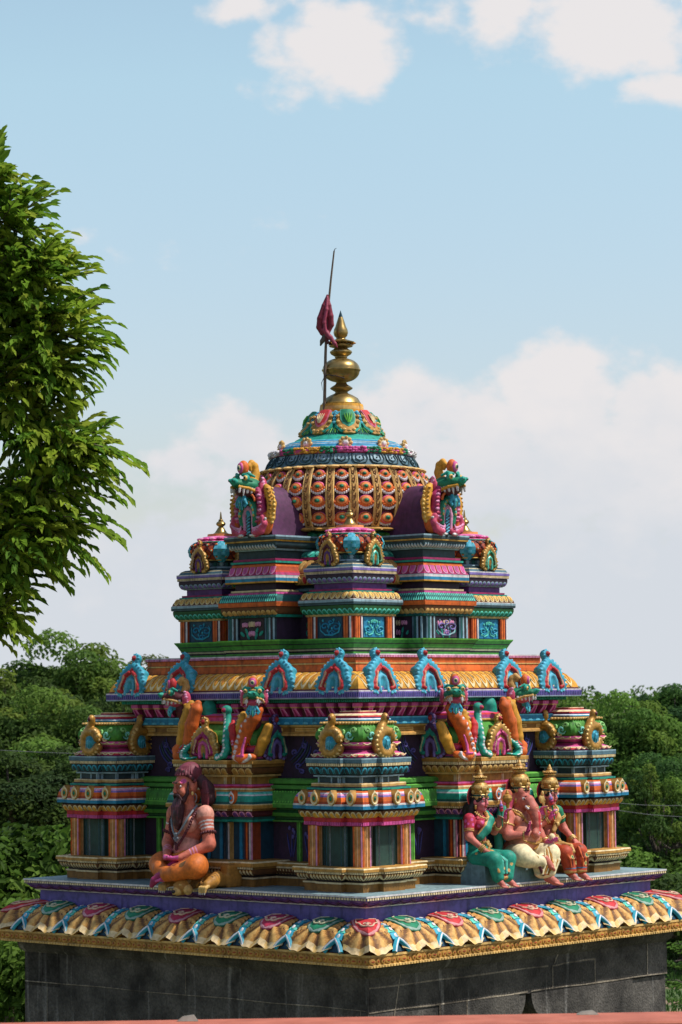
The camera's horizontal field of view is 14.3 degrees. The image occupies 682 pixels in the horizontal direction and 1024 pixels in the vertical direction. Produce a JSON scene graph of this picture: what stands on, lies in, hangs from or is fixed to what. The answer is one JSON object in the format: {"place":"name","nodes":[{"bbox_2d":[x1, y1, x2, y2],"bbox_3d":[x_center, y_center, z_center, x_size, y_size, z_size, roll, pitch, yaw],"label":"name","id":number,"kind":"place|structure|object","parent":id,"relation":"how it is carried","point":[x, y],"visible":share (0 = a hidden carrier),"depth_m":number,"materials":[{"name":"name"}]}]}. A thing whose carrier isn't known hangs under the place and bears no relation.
{"place":"outdoors","nodes":[
{"label":"outdoors","id":0,"kind":"place"},
{"bbox_2d":[1,750,73,753],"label":"overhead wire","id":1,"kind":"object","parent":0,"point":[29,751],"visible":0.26,"depth_m":41.85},
{"bbox_2d":[0,0,681,699],"label":"sky","id":2,"kind":"structure","parent":0,"point":[495,186],"materials":[{"name":"blue"}]},
{"bbox_2d":[561,702,681,1011],"bbox_3d":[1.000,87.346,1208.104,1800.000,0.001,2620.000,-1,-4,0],"label":"ground","id":3,"kind":"structure","parent":0,"point":[668,989],"depth_m":42.13,"materials":[{"name":"green plant"}]},
{"bbox_2d":[0,940,24,1022],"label":"bush","id":4,"kind":"object","parent":3,"relation":"on","point":[12,975],"visible":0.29,"depth_m":27.95,"materials":[{"name":"green plant"}]},
{"bbox_2d":[0,821,70,1022],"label":"bush","id":5,"kind":"object","parent":3,"relation":"on","point":[22,856],"visible":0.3,"depth_m":31.95,"materials":[{"name":"green plant"}]},
{"bbox_2d":[0,668,73,721],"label":"feathery tree","id":6,"kind":"object","parent":3,"relation":"on","point":[5,700],"visible":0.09,"depth_m":60.51,"materials":[{"name":"green plant"}]},
{"bbox_2d":[0,745,79,839],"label":"dark tree","id":7,"kind":"object","parent":3,"relation":"on","point":[45,783],"visible":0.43,"depth_m":48.69,"materials":[{"name":"green plant"}]},
{"bbox_2d":[0,737,79,830],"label":"round tree","id":8,"kind":"object","parent":3,"relation":"on","point":[33,745],"visible":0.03,"depth_m":50.73,"materials":[{"name":"green plant"}]},
{"bbox_2d":[0,684,102,771],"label":"round tree","id":9,"kind":"object","parent":3,"relation":"on","point":[14,732],"visible":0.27,"depth_m":54.74,"materials":[{"name":"green plant"}]},
{"bbox_2d":[0,628,145,716],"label":"round tree","id":10,"kind":"object","parent":3,"relation":"on","point":[93,679],"visible":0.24,"depth_m":66.64,"materials":[{"name":"green plant"}]},
{"bbox_2d":[0,125,149,657],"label":"overhanging tree","id":11,"kind":"object","parent":3,"relation":"on","point":[43,526],"visible":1,"depth_m":18.92,"materials":[{"name":"green plant"}]},
{"bbox_2d":[31,693,131,724],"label":"dark tree","id":12,"kind":"object","parent":3,"relation":"on","point":[102,704],"visible":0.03,"depth_m":59.09,"materials":[{"name":"green plant"}]},
{"bbox_2d":[97,654,168,675],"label":"olive tree","id":13,"kind":"object","parent":3,"relation":"on","point":[144,658],"visible":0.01,"depth_m":70.61,"materials":[{"name":"green plant"}]},
{"bbox_2d":[1,676,679,719],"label":"distant wood","id":14,"kind":"object","parent":3,"relation":"on","point":[582,700],"visible":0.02,"depth_m":90.22,"materials":[{"name":"green plant"}]},
{"bbox_2d":[0,409,681,1021],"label":"temple tower","id":15,"kind":"structure","parent":3,"relation":"on","point":[346,773],"depth_m":20.16,"materials":[{"name":"stone"}]},
{"bbox_2d":[157,677,190,718],"bbox_3d":[-1.238,1.439,20.477,0.284,0.400,0.214,0,-4,-12],"label":"dragon statue","id":16,"kind":"object","parent":15,"relation":"on","point":[172,699],"visible":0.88,"depth_m":20.43,"materials":[{"name":"paint"}]},
{"bbox_2d":[149,762,241,895],"bbox_3d":[-1.104,2.299,19.814,0.648,0.954,0.502,-4,-5,42],"label":"sage statue","id":17,"kind":"object","parent":15,"relation":"on","point":[182,867],"visible":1,"depth_m":19.77,"materials":[{"name":"paint"}]},
{"bbox_2d":[213,512,228,533],"bbox_3d":[-0.938,0.084,21.245,0.126,0.180,0.126,-4,-5,42],"label":"finial","id":18,"kind":"object","parent":15,"relation":"on","point":[220,523],"visible":1,"depth_m":21.22,"materials":[{"name":"gold metal"}]},
{"bbox_2d":[228,460,276,538],"bbox_3d":[-0.665,-0.094,20.540,0.364,0.606,0.366,-1,-4,-1],"label":"dragon guardian","id":19,"kind":"object","parent":15,"relation":"on","point":[253,505],"visible":1,"depth_m":20.45,"materials":[{"name":"paint"}]},
{"bbox_2d":[239,675,268,729],"bbox_3d":[-0.639,1.388,19.832,0.214,0.400,0.284,-1,-4,4],"label":"dragon statue","id":20,"kind":"object","parent":15,"relation":"on","point":[254,698],"visible":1,"depth_m":19.78,"materials":[{"name":"paint"}]},
{"bbox_2d":[319,310,363,411],"bbox_3d":[0.001,-1.177,21.381,0.352,0.826,0.352,-4,-5,42],"label":"brass finial","id":21,"kind":"object","parent":15,"relation":"on","point":[341,364],"visible":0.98,"depth_m":21.29,"materials":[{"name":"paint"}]},
{"bbox_2d":[321,248,343,409],"bbox_3d":[-0.063,-1.433,21.264,0.169,1.283,0.130,0,-4,-15],"label":"flag pole","id":22,"kind":"object","parent":21,"relation":"attached to","point":[325,372],"visible":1,"depth_m":21.27,"materials":[{"name":"metal"},{"name":"cloth"}]},
{"bbox_2d":[316,294,337,347],"bbox_3d":[-0.112,-1.493,21.289,0.169,0.426,0.075,-1,-4,0],"label":"cloth flag","id":23,"kind":"object","parent":22,"relation":"attached to","point":[325,322],"visible":1,"depth_m":21.27,"materials":[{"name":"pink fabric"}]},
{"bbox_2d":[342,502,356,524],"bbox_3d":[0.064,0.011,20.343,0.126,0.180,0.126,-4,-5,42],"label":"finial","id":24,"kind":"object","parent":15,"relation":"on","point":[349,515],"visible":1,"depth_m":20.32,"materials":[{"name":"gold metal"}]},
{"bbox_2d":[420,458,468,536],"bbox_3d":[0.778,-0.104,20.626,0.366,0.606,0.364,-1,-4,-1],"label":"dragon guardian","id":25,"kind":"object","parent":15,"relation":"on","point":[441,502],"visible":1,"depth_m":20.52,"materials":[{"name":"paint"}]},
{"bbox_2d":[439,673,467,726],"bbox_3d":[0.834,1.378,19.923,0.214,0.400,0.284,0,-4,-5],"label":"dragon statue","id":26,"kind":"object","parent":15,"relation":"on","point":[454,695],"visible":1,"depth_m":19.87,"materials":[{"name":"paint"}]},
{"bbox_2d":[463,510,471,531],"bbox_3d":[0.968,0.070,21.344,0.126,0.180,0.126,-4,-5,42],"label":"finial","id":27,"kind":"object","parent":15,"relation":"on","point":[466,527],"visible":0.61,"depth_m":21.32,"materials":[{"name":"gold metal"}]},
{"bbox_2d":[461,861,543,884],"bbox_3d":[1.202,2.634,19.985,0.235,0.165,0.730,-4,-5,42],"label":"bench","id":28,"kind":"object","parent":15,"relation":"on","point":[471,874],"visible":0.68,"depth_m":19.74,"materials":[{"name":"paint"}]},
{"bbox_2d":[462,769,519,888],"bbox_3d":[1.078,2.294,19.753,0.412,0.855,0.353,-4,-5,42],"label":"goddess statue","id":29,"kind":"object","parent":28,"relation":"on","point":[481,822],"visible":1,"depth_m":19.71,"materials":[{"name":"paint"}]},
{"bbox_2d":[494,760,563,885],"bbox_3d":[1.367,2.292,20.092,0.497,0.927,0.399,2,-5,-36],"label":"elephant headed statue","id":30,"kind":"object","parent":28,"relation":"on","point":[528,842],"visible":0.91,"depth_m":20.03,"materials":[{"name":"paint"}]},
{"bbox_2d":[506,673,539,713],"bbox_3d":[1.366,1.419,20.608,0.284,0.400,0.214,-2,-4,16],"label":"dragon statue","id":31,"kind":"object","parent":15,"relation":"on","point":[525,695],"visible":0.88,"depth_m":20.56,"materials":[{"name":"paint"}]},
{"bbox_2d":[535,764,592,880],"bbox_3d":[1.632,2.323,20.366,0.429,0.869,0.398,-4,-5,42],"label":"orange robed statue","id":32,"kind":"object","parent":15,"relation":"on","point":[574,857],"visible":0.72,"depth_m":20.35,"materials":[{"name":"paint"}]},
{"bbox_2d":[0,1011,681,1023],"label":"parapet rail","id":33,"kind":"object","parent":3,"relation":"on","point":[634,1018],"visible":1,"depth_m":12.10,"materials":[{"name":"red paint"}]},
{"bbox_2d":[177,1014,197,1020],"bbox_3d":[-0.687,2.269,12.207,0.100,0.026,0.075,-1,-4,0],"label":"stone chip","id":34,"kind":"object","parent":33,"relation":"on","point":[189,1018],"visible":1,"depth_m":12.18,"materials":[{"name":"grey stone"}]},
{"bbox_2d":[577,1010,598,1014],"bbox_3d":[1.105,2.244,12.207,0.100,0.016,0.075,-1,-4,0],"label":"stone chip","id":35,"kind":"object","parent":33,"relation":"on","point":[589,1012],"visible":1,"depth_m":12.18,"materials":[{"name":"grey stone"}]},
{"bbox_2d":[594,689,681,843],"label":"round tree","id":36,"kind":"object","parent":3,"relation":"on","point":[631,737],"visible":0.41,"depth_m":58.82,"materials":[{"name":"green plant"}]},
{"bbox_2d":[616,825,672,851],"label":"shrub","id":37,"kind":"object","parent":3,"relation":"on","point":[665,843],"visible":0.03,"depth_m":57.87,"materials":[{"name":"green plant"}]},
{"bbox_2d":[616,763,681,872],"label":"feathery tree","id":38,"kind":"object","parent":3,"relation":"on","point":[654,827],"visible":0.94,"depth_m":51.47,"materials":[{"name":"green plant"}]},
{"bbox_2d":[616,751,681,848],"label":"dark tree","id":39,"kind":"object","parent":3,"relation":"on","point":[668,768],"visible":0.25,"depth_m":55.04,"materials":[{"name":"green plant"}]},
{"bbox_2d":[616,839,681,873],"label":"shrub","id":40,"kind":"object","parent":3,"relation":"on","point":[639,857],"visible":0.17,"depth_m":50.65,"materials":[{"name":"green plant"}]},
{"bbox_2d":[621,683,681,724],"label":"dark tree","id":41,"kind":"object","parent":3,"relation":"on","point":[667,695],"visible":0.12,"depth_m":81.10,"materials":[{"name":"green plant"}]},
{"bbox_2d":[650,867,681,966],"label":"shrub","id":42,"kind":"object","parent":3,"relation":"on","point":[666,881],"visible":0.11,"depth_m":45.05,"materials":[{"name":"green plant"}]},
{"bbox_2d":[665,941,681,1008],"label":"fan leaved sapling","id":43,"kind":"object","parent":3,"relation":"on","point":[671,963],"visible":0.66,"depth_m":32.76,"materials":[{"name":"green plant"}]},
{"bbox_2d":[618,810,681,816],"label":"overhead wire","id":44,"kind":"object","parent":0,"point":[651,814],"visible":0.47,"depth_m":43.27,"materials":[{"name":"metal"}]},
{"bbox_2d":[621,803,681,805],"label":"overhead wire","id":45,"kind":"object","parent":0,"point":[655,805],"visible":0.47,"depth_m":42.78,"materials":[{"name":"metal"}]},
{"bbox_2d":[661,949,681,1011],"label":"grass","id":46,"kind":"structure","parent":0,"point":[677,975],"depth_m":42.00,"materials":[{"name":"green plant"}]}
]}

